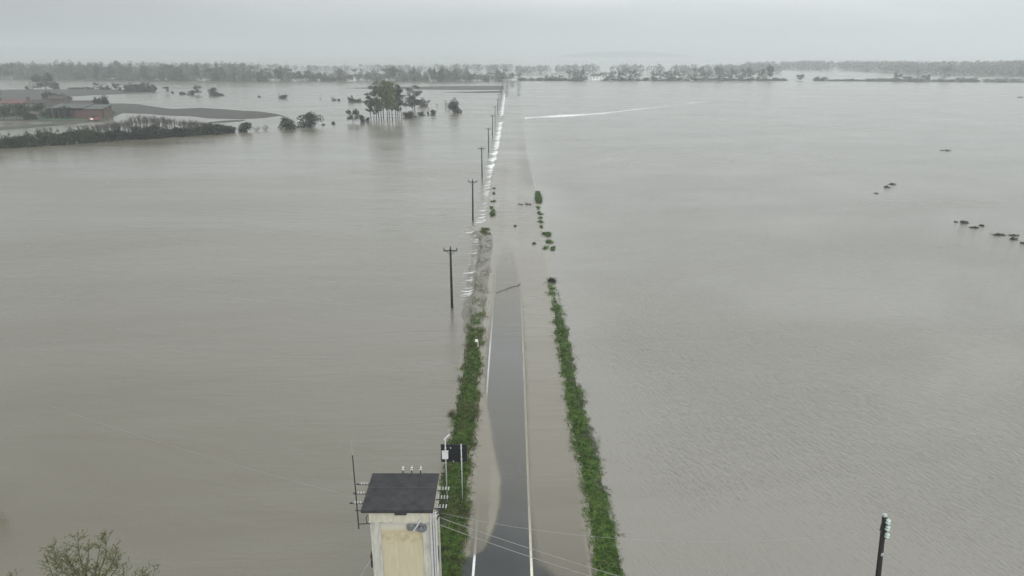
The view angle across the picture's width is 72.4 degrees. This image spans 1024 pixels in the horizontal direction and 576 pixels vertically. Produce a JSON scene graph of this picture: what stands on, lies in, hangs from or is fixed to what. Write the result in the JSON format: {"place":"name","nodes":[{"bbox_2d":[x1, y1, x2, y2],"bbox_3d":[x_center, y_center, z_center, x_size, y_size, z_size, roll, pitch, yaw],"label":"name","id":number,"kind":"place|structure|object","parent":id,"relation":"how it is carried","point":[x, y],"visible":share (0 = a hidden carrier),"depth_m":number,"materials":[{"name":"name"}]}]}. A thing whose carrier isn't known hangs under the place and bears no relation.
{"place":"outdoors","nodes":[
{"label":"outdoors","id":0,"kind":"place"},
{"bbox_2d":[0,119,107,129],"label":"path","id":1,"kind":"structure","parent":0,"point":[36,125],"depth_m":286.78,"materials":[{"name":"grey"}]},
{"bbox_2d":[0,105,128,120],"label":"field green","id":2,"kind":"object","parent":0,"point":[115,109],"depth_m":321.99,"materials":[{"name":"plant"}]},
{"bbox_2d":[0,103,27,119],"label":"tree","id":3,"kind":"object","parent":2,"relation":"on","point":[18,108],"visible":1,"depth_m":309.27,"materials":[{"name":"green plant"}]},
{"bbox_2d":[0,97,28,112],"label":"farmhouse","id":4,"kind":"object","parent":2,"relation":"on","point":[13,102],"visible":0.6,"depth_m":340.87,"materials":[{"name":"ceramic"}]},
{"bbox_2d":[18,107,37,119],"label":"bush","id":5,"kind":"object","parent":2,"relation":"on","point":[30,116],"visible":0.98,"depth_m":311.79,"materials":[{"name":"green plant"}]},
{"bbox_2d":[24,97,55,113],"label":"farm wing","id":6,"kind":"structure","parent":2,"relation":"on","point":[45,101],"depth_m":341.68,"materials":[{"name":"grey"}]},
{"bbox_2d":[47,96,71,104],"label":"brick barn","id":7,"kind":"structure","parent":2,"relation":"on","point":[61,99],"depth_m":384.74,"materials":[{"name":"tile"}]},
{"bbox_2d":[67,100,100,105],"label":"barn","id":8,"kind":"structure","parent":2,"relation":"on","point":[81,102],"depth_m":369.12,"materials":[{"name":"brick"}]},
{"bbox_2d":[93,94,109,103],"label":"tree","id":9,"kind":"object","parent":2,"relation":"on","point":[104,100],"visible":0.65,"depth_m":334.32,"materials":[{"name":"green plant"}]},
{"bbox_2d":[38,117,101,119],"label":"lawn","id":10,"kind":"structure","parent":0,"point":[61,118],"depth_m":311.74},
{"bbox_2d":[28,102,51,118],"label":"tree","id":11,"kind":"object","parent":10,"relation":"on","point":[37,107],"visible":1,"depth_m":312.64,"materials":[{"name":"green plant"}]},
{"bbox_2d":[56,105,72,118],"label":"tree","id":12,"kind":"object","parent":10,"relation":"on","point":[66,110],"visible":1,"depth_m":311.60,"materials":[{"name":"green plant"}]},
{"bbox_2d":[50,104,112,118],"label":"red shed","id":13,"kind":"structure","parent":10,"relation":"on","point":[85,111],"depth_m":315.69,"materials":[{"name":"brick"}]},
{"bbox_2d":[0,89,152,101],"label":"field","id":14,"kind":"structure","parent":0,"point":[22,94],"depth_m":523.40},
{"bbox_2d":[63,79,118,80],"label":"field","id":15,"kind":"structure","parent":0,"point":[86,80],"depth_m":747.86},
{"bbox_2d":[92,62,99,79],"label":"tree","id":16,"kind":"object","parent":15,"relation":"on","point":[95,67],"visible":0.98,"depth_m":761.37,"materials":[{"name":"green plant"}]},
{"bbox_2d":[97,61,106,79],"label":"tree","id":17,"kind":"object","parent":15,"relation":"on","point":[101,73],"visible":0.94,"depth_m":762.04,"materials":[{"name":"green plant"}]},
{"bbox_2d":[101,66,114,79],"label":"tree","id":18,"kind":"object","parent":15,"relation":"on","point":[108,73],"visible":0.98,"depth_m":757.52,"materials":[{"name":"green plant"}]},
{"bbox_2d":[112,103,282,118],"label":"field","id":19,"kind":"structure","parent":0,"point":[200,112],"depth_m":348.97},
{"bbox_2d":[0,47,458,55],"bbox_3d":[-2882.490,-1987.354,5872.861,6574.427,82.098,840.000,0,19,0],"label":"hills","id":20,"kind":"structure","parent":0,"point":[35,51],"depth_m":5618.31,"materials":[{"name":"grey"}]},
{"bbox_2d":[0,55,511,575],"bbox_3d":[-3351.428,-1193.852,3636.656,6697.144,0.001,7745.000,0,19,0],"label":"water","id":21,"kind":"structure","parent":0,"point":[258,309],"depth_m":79.57,"materials":[{"name":"liquid"}]},
{"bbox_2d":[3,62,15,78],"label":"tree","id":22,"kind":"object","parent":21,"relation":"on","point":[7,71],"visible":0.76,"depth_m":790.03,"materials":[{"name":"green plant"}]},
{"bbox_2d":[6,135,22,147],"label":"bush","id":23,"kind":"object","parent":21,"relation":"on","point":[13,142],"visible":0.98,"depth_m":220.02,"materials":[{"name":"green plant"}]},
{"bbox_2d":[12,61,23,79],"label":"tree","id":24,"kind":"object","parent":21,"relation":"on","point":[16,70],"visible":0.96,"depth_m":777.57,"materials":[{"name":"green plant"}]},
{"bbox_2d":[20,131,33,146],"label":"bush","id":25,"kind":"object","parent":21,"relation":"on","point":[27,137],"visible":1,"depth_m":221.78,"materials":[{"name":"green plant"}]},
{"bbox_2d":[23,63,33,78],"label":"tree","id":26,"kind":"object","parent":21,"relation":"on","point":[27,71],"visible":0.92,"depth_m":776.05,"materials":[{"name":"green plant"}]},
{"bbox_2d":[32,62,45,76],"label":"tree","id":27,"kind":"object","parent":21,"relation":"on","point":[38,68],"visible":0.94,"depth_m":779.32,"materials":[{"name":"green plant"}]},
{"bbox_2d":[35,128,48,144],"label":"bush","id":28,"kind":"object","parent":21,"relation":"on","point":[42,137],"visible":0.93,"depth_m":224.89,"materials":[{"name":"green plant"}]},
{"bbox_2d":[30,72,55,89],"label":"tree","id":29,"kind":"object","parent":21,"relation":"on","point":[47,78],"visible":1,"depth_m":562.58,"materials":[{"name":"green plant"}]},
{"bbox_2d":[42,131,56,144],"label":"bush","id":30,"kind":"object","parent":21,"relation":"on","point":[49,136],"visible":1,"depth_m":225.88,"materials":[{"name":"green plant"}]},
{"bbox_2d":[47,59,63,79],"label":"tree","id":31,"kind":"object","parent":21,"relation":"on","point":[56,70],"visible":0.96,"depth_m":769.71,"materials":[{"name":"green plant"}]},
{"bbox_2d":[57,62,68,79],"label":"tree","id":32,"kind":"object","parent":21,"relation":"on","point":[62,69],"visible":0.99,"depth_m":771.14,"materials":[{"name":"green plant"}]},
{"bbox_2d":[54,132,72,144],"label":"bush","id":33,"kind":"object","parent":21,"relation":"on","point":[64,135],"visible":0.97,"depth_m":227.47,"materials":[{"name":"green plant"}]},
{"bbox_2d":[65,127,79,143],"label":"bush","id":34,"kind":"object","parent":21,"relation":"on","point":[73,140],"visible":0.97,"depth_m":229.06,"materials":[{"name":"green plant"}]},
{"bbox_2d":[66,60,81,79],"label":"tree","id":35,"kind":"object","parent":21,"relation":"on","point":[74,73],"visible":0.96,"depth_m":775.01,"materials":[{"name":"green plant"}]},
{"bbox_2d":[37,528,130,575],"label":"budding tree","id":36,"kind":"object","parent":21,"relation":"on","point":[60,565],"visible":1,"depth_m":30.95,"materials":[{"name":"green plant"}]},
{"bbox_2d":[78,126,95,142],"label":"bush","id":37,"kind":"object","parent":21,"relation":"on","point":[84,139],"visible":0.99,"depth_m":231.16,"materials":[{"name":"green plant"}]},
{"bbox_2d":[80,62,94,78],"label":"tree","id":38,"kind":"object","parent":21,"relation":"on","point":[88,67],"visible":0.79,"depth_m":772.79,"materials":[{"name":"green plant"}]},
{"bbox_2d":[83,128,103,142],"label":"bush","id":39,"kind":"object","parent":21,"relation":"on","point":[97,136],"visible":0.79,"depth_m":234.06,"materials":[{"name":"green plant"}]},
{"bbox_2d":[99,130,118,140],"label":"bush","id":40,"kind":"object","parent":21,"relation":"on","point":[107,134],"visible":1,"depth_m":236.15,"materials":[{"name":"green plant"}]},
{"bbox_2d":[110,128,123,140],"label":"bush","id":41,"kind":"object","parent":21,"relation":"on","point":[116,136],"visible":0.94,"depth_m":238.18,"materials":[{"name":"green plant"}]},
{"bbox_2d":[118,130,131,140],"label":"bush","id":42,"kind":"object","parent":21,"relation":"on","point":[122,133],"visible":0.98,"depth_m":239.85,"materials":[{"name":"green plant"}]},
{"bbox_2d":[124,61,139,80],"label":"tree","id":43,"kind":"object","parent":21,"relation":"on","point":[129,72],"visible":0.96,"depth_m":739.95,"materials":[{"name":"green plant"}]},
{"bbox_2d":[124,127,140,139],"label":"bush","id":44,"kind":"object","parent":21,"relation":"on","point":[134,134],"visible":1,"depth_m":240.72,"materials":[{"name":"green plant"}]},
{"bbox_2d":[116,561,159,575],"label":"budding tree","id":45,"kind":"object","parent":21,"relation":"on","point":[147,574],"visible":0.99,"depth_m":31.45,"materials":[{"name":"green plant"}]},
{"bbox_2d":[139,61,151,80],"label":"tree","id":46,"kind":"object","parent":21,"relation":"on","point":[143,70],"visible":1,"depth_m":737.73,"materials":[{"name":"green plant"}]},
{"bbox_2d":[137,126,154,139],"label":"bush","id":47,"kind":"object","parent":21,"relation":"on","point":[144,135],"visible":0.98,"depth_m":241.27,"materials":[{"name":"green plant"}]},
{"bbox_2d":[148,123,163,138],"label":"bush","id":48,"kind":"object","parent":21,"relation":"on","point":[153,130],"visible":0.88,"depth_m":244.27,"materials":[{"name":"green plant"}]},
{"bbox_2d":[156,64,165,80],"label":"tree","id":49,"kind":"object","parent":21,"relation":"on","point":[163,77],"visible":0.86,"depth_m":744.23,"materials":[{"name":"green plant"}]},
{"bbox_2d":[167,66,183,80],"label":"tree","id":50,"kind":"object","parent":21,"relation":"on","point":[172,77],"visible":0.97,"depth_m":733.49,"materials":[{"name":"green plant"}]},
{"bbox_2d":[164,127,186,136],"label":"bush","id":51,"kind":"object","parent":21,"relation":"on","point":[177,131],"visible":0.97,"depth_m":248.08,"materials":[{"name":"green plant"}]},
{"bbox_2d":[176,63,188,80],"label":"tree","id":52,"kind":"object","parent":21,"relation":"on","point":[179,68],"visible":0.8,"depth_m":736.07,"materials":[{"name":"green plant"}]},
{"bbox_2d":[182,62,195,80],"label":"tree","id":53,"kind":"object","parent":21,"relation":"on","point":[187,70],"visible":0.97,"depth_m":729.24,"materials":[{"name":"green plant"}]},
{"bbox_2d":[190,126,202,135],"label":"bush","id":54,"kind":"object","parent":21,"relation":"on","point":[197,130],"visible":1,"depth_m":252.30,"materials":[{"name":"green plant"}]},
{"bbox_2d":[202,123,221,134],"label":"bush","id":55,"kind":"object","parent":21,"relation":"on","point":[214,131],"visible":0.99,"depth_m":255.05,"materials":[{"name":"green plant"}]},
{"bbox_2d":[210,61,224,80],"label":"tree","id":56,"kind":"object","parent":21,"relation":"on","point":[215,76],"visible":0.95,"depth_m":729.36,"materials":[{"name":"green plant"}]},
{"bbox_2d":[216,62,230,80],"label":"tree","id":57,"kind":"object","parent":21,"relation":"on","point":[225,74],"visible":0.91,"depth_m":732.96,"materials":[{"name":"green plant"}]},
{"bbox_2d":[235,63,247,81],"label":"tree","id":58,"kind":"object","parent":21,"relation":"on","point":[241,68],"visible":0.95,"depth_m":720.51,"materials":[{"name":"green plant"}]},
{"bbox_2d":[237,121,251,132],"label":"bush","id":59,"kind":"object","parent":21,"relation":"on","point":[243,127],"visible":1,"depth_m":262.58,"materials":[{"name":"green plant"}]},
{"bbox_2d":[247,65,258,78],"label":"tree","id":60,"kind":"object","parent":21,"relation":"on","point":[251,71],"visible":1,"depth_m":727.46,"materials":[{"name":"green plant"}]},
{"bbox_2d":[0,65,509,80],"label":"woods","id":61,"kind":"object","parent":21,"relation":"on","point":[166,74],"visible":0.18,"depth_m":756.47,"materials":[{"name":"plant"}]},
{"bbox_2d":[0,61,518,72],"bbox_3d":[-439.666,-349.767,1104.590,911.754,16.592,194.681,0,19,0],"label":"woods","id":62,"kind":"object","parent":21,"relation":"on","point":[479,68],"visible":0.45,"depth_m":1067.63,"materials":[{"name":"plant"}]},
{"bbox_2d":[256,69,267,80],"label":"tree","id":63,"kind":"object","parent":21,"relation":"on","point":[260,77],"visible":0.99,"depth_m":725.22,"materials":[{"name":"green plant"}]},
{"bbox_2d":[268,69,281,79],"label":"tree","id":64,"kind":"object","parent":21,"relation":"on","point":[276,72],"visible":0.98,"depth_m":726.09,"materials":[{"name":"green plant"}]},
{"bbox_2d":[278,116,297,128],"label":"bush","id":65,"kind":"object","parent":21,"relation":"on","point":[285,123],"visible":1,"depth_m":272.60,"materials":[{"name":"green plant"}]},
{"bbox_2d":[297,111,323,127],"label":"bush","id":66,"kind":"object","parent":21,"relation":"on","point":[310,119],"visible":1,"depth_m":279.77,"materials":[{"name":"green plant"}]},
{"bbox_2d":[332,68,345,80],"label":"tree","id":67,"kind":"object","parent":21,"relation":"on","point":[339,72],"visible":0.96,"depth_m":731.46,"materials":[{"name":"green plant"}]},
{"bbox_2d":[345,108,359,120],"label":"tree","id":68,"kind":"object","parent":21,"relation":"on","point":[355,112],"visible":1,"depth_m":296.65,"materials":[{"name":"green plant"}]},
{"bbox_2d":[369,89,383,119],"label":"poplar tree","id":69,"kind":"object","parent":21,"relation":"in","point":[374,95],"visible":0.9,"depth_m":306.59,"materials":[{"name":"green plant"}]},
{"bbox_2d":[370,71,382,80],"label":"tree","id":70,"kind":"object","parent":21,"relation":"on","point":[376,76],"visible":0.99,"depth_m":728.03,"materials":[{"name":"green plant"}]},
{"bbox_2d":[372,82,385,120],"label":"poplar tree","id":71,"kind":"object","parent":21,"relation":"on","point":[378,90],"visible":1,"depth_m":305.34,"materials":[{"name":"green plant"}]},
{"bbox_2d":[377,80,393,120],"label":"poplar tree","id":72,"kind":"object","parent":21,"relation":"in","point":[385,87],"visible":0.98,"depth_m":304.73,"materials":[{"name":"green plant"}]},
{"bbox_2d":[383,82,397,120],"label":"poplar tree","id":73,"kind":"object","parent":21,"relation":"on","point":[392,104],"visible":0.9,"depth_m":304.88,"materials":[{"name":"green plant"}]},
{"bbox_2d":[392,85,403,114],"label":"poplar tree","id":74,"kind":"object","parent":21,"relation":"in","point":[399,98],"visible":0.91,"depth_m":307.97,"materials":[{"name":"green plant"}]},
{"bbox_2d":[350,445,449,575],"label":"transformer tower","id":75,"kind":"structure","parent":21,"relation":"on","point":[402,509],"depth_m":34.69,"materials":[{"name":"paint"}]},
{"bbox_2d":[438,524,588,575],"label":"overhead wire","id":76,"kind":"object","parent":75,"relation":"attached to","point":[516,552],"visible":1,"depth_m":31.34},
{"bbox_2d":[437,516,616,575],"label":"overhead wire","id":77,"kind":"object","parent":75,"relation":"attached to","point":[529,548],"visible":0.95,"depth_m":31.12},
{"bbox_2d":[439,512,878,541],"bbox_3d":[6.450,11.327,33.276,20.674,1.759,0.013,3,19,8],"label":"overhead wire","id":78,"kind":"object","parent":75,"relation":"attached to","point":[677,541],"visible":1,"depth_m":33.24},
{"bbox_2d":[398,71,413,80],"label":"tree","id":79,"kind":"object","parent":21,"relation":"on","point":[406,77],"visible":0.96,"depth_m":726.16,"materials":[{"name":"green plant"}]},
{"bbox_2d":[403,85,422,112],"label":"poplar tree","id":80,"kind":"object","parent":21,"relation":"on","point":[410,98],"visible":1,"depth_m":343.27,"materials":[{"name":"green plant"}]},
{"bbox_2d":[436,66,444,80],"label":"tree","id":81,"kind":"object","parent":21,"relation":"on","point":[440,77],"visible":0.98,"depth_m":728.56,"materials":[{"name":"green plant"}]},
{"bbox_2d":[443,68,453,80],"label":"tree","id":82,"kind":"object","parent":21,"relation":"on","point":[447,73],"visible":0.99,"depth_m":728.04,"materials":[{"name":"green plant"}]},
{"bbox_2d":[443,246,456,307],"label":"utility pole","id":83,"kind":"object","parent":21,"relation":"in","point":[451,283],"visible":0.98,"depth_m":81.02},
{"bbox_2d":[448,97,461,112],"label":"tree","id":84,"kind":"object","parent":21,"relation":"on","point":[454,106],"visible":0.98,"depth_m":344.63,"materials":[{"name":"green plant"}]},
{"bbox_2d":[452,67,464,79],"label":"tree","id":85,"kind":"object","parent":21,"relation":"on","point":[456,69],"visible":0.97,"depth_m":736.04,"materials":[{"name":"green plant"}]},
{"bbox_2d":[463,93,505,295],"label":"foam","id":86,"kind":"object","parent":21,"relation":"on","point":[496,147],"visible":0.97,"depth_m":194.22,"materials":[{"name":"white"}]},
{"bbox_2d":[363,86,504,89],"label":"field","id":87,"kind":"structure","parent":0,"point":[461,88],"depth_m":580.21,"materials":[{"name":"plant"}]},
{"bbox_2d":[438,311,489,575],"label":"verge","id":88,"kind":"structure","parent":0,"point":[445,522],"depth_m":47.72,"materials":[{"name":"plant"}]},
{"bbox_2d":[441,434,466,500],"bbox_3d":[-3.725,11.986,45.339,1.674,5.558,0.395,0,19,0],"label":"road sign","id":89,"kind":"object","parent":88,"relation":"on","point":[453,452],"visible":0.93,"depth_m":44.94,"materials":[{"name":"metal"}]},
{"bbox_2d":[472,230,480,320],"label":"verge","id":90,"kind":"structure","parent":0,"point":[476,274],"depth_m":92.87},
{"bbox_2d":[468,236,493,318],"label":"weeds","id":91,"kind":"object","parent":90,"relation":"on","point":[480,281],"visible":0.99,"depth_m":88.48,"materials":[{"name":"green plant"}]},
{"bbox_2d":[459,83,555,575],"bbox_3d":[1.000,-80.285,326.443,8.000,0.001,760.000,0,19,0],"label":"road","id":92,"kind":"structure","parent":0,"point":[505,393],"depth_m":50.92,"materials":[{"name":"asphalt"}]},
{"bbox_2d":[472,323,492,575],"bbox_3d":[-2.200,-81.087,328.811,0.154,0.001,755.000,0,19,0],"label":"road marking","id":93,"kind":"object","parent":92,"relation":"on","point":[473,566],"visible":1,"depth_m":63.87,"materials":[{"name":"paint"}]},
{"bbox_2d":[513,90,532,575],"bbox_3d":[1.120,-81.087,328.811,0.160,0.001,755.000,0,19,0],"label":"road marking","id":94,"kind":"object","parent":92,"relation":"on","point":[531,560],"visible":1,"depth_m":43.16,"materials":[{"name":"paint"}]},
{"bbox_2d":[507,55,516,81],"bbox_3d":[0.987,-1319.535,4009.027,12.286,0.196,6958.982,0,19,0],"label":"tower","id":95,"kind":"structure","parent":0,"point":[513,79],"depth_m":1086.99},
{"bbox_2d":[0,0,1023,54],"label":"sky","id":96,"kind":"structure","parent":0,"point":[271,27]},
{"bbox_2d":[438,82,597,575],"bbox_3d":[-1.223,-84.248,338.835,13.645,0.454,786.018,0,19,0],"label":"flooded road","id":97,"kind":"structure","parent":0,"point":[516,257],"depth_m":65.22,"materials":[{"name":"liquid"}]},
{"bbox_2d":[543,283,626,575],"bbox_3d":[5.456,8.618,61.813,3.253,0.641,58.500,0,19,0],"label":"grass","id":98,"kind":"structure","parent":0,"point":[598,498],"depth_m":49.67,"materials":[{"name":"plant"}]},
{"bbox_2d":[558,51,695,56],"bbox_3d":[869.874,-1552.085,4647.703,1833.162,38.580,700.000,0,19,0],"label":"hills","id":99,"kind":"structure","parent":0,"point":[624,54],"depth_m":4420.75,"materials":[{"name":"grey"}]},
{"bbox_2d":[513,55,1023,575],"bbox_3d":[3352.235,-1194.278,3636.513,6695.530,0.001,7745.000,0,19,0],"label":"water","id":100,"kind":"structure","parent":0,"point":[781,321],"depth_m":81.39,"materials":[{"name":"liquid"}]},
{"bbox_2d":[533,190,544,202],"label":"grass tuft","id":101,"kind":"object","parent":100,"relation":"on","point":[538,198],"visible":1,"depth_m":141.52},
{"bbox_2d":[525,101,712,118],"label":"foam","id":102,"kind":"object","parent":100,"relation":"on","point":[570,115],"visible":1,"depth_m":327.72,"materials":[{"name":"white"}]},
{"bbox_2d":[514,63,782,74],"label":"woods","id":103,"kind":"object","parent":100,"relation":"on","point":[746,66],"visible":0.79,"depth_m":962.40,"materials":[{"name":"plant"}]},
{"bbox_2d":[691,67,704,77],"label":"tree","id":104,"kind":"object","parent":100,"relation":"on","point":[700,70],"visible":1,"depth_m":733.41,"materials":[{"name":"green plant"}]},
{"bbox_2d":[708,66,723,77],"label":"tree","id":105,"kind":"object","parent":100,"relation":"on","point":[718,70],"visible":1,"depth_m":730.67,"materials":[{"name":"green plant"}]},
{"bbox_2d":[761,65,773,78],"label":"tree","id":106,"kind":"object","parent":100,"relation":"on","point":[770,70],"visible":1,"depth_m":731.23,"materials":[{"name":"green plant"}]},
{"bbox_2d":[875,513,890,575],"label":"wooden pole","id":107,"kind":"object","parent":100,"relation":"in","point":[885,527],"visible":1,"depth_m":32.22,"materials":[{"name":"brown wood"}]},
{"bbox_2d":[745,60,1023,75],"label":"woods","id":108,"kind":"object","parent":100,"relation":"on","point":[1008,67],"visible":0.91,"depth_m":967.27,"materials":[{"name":"plant"}]},
{"bbox_2d":[939,66,951,78],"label":"tree","id":109,"kind":"object","parent":100,"relation":"on","point":[946,69],"visible":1,"depth_m":700.00,"materials":[{"name":"green plant"}]},
{"label":"ground","id":110,"kind":"structure","parent":0,"visible":0},
{"bbox_2d":[112,60,125,79],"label":"tree","id":111,"kind":"object","parent":110,"relation":"on","point":[117,66],"visible":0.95,"depth_m":750.05,"materials":[{"name":"green plant"}]},
{"bbox_2d":[225,62,235,80],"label":"tree","id":112,"kind":"object","parent":110,"relation":"on","point":[231,68],"visible":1,"depth_m":721.41,"materials":[{"name":"green plant"}]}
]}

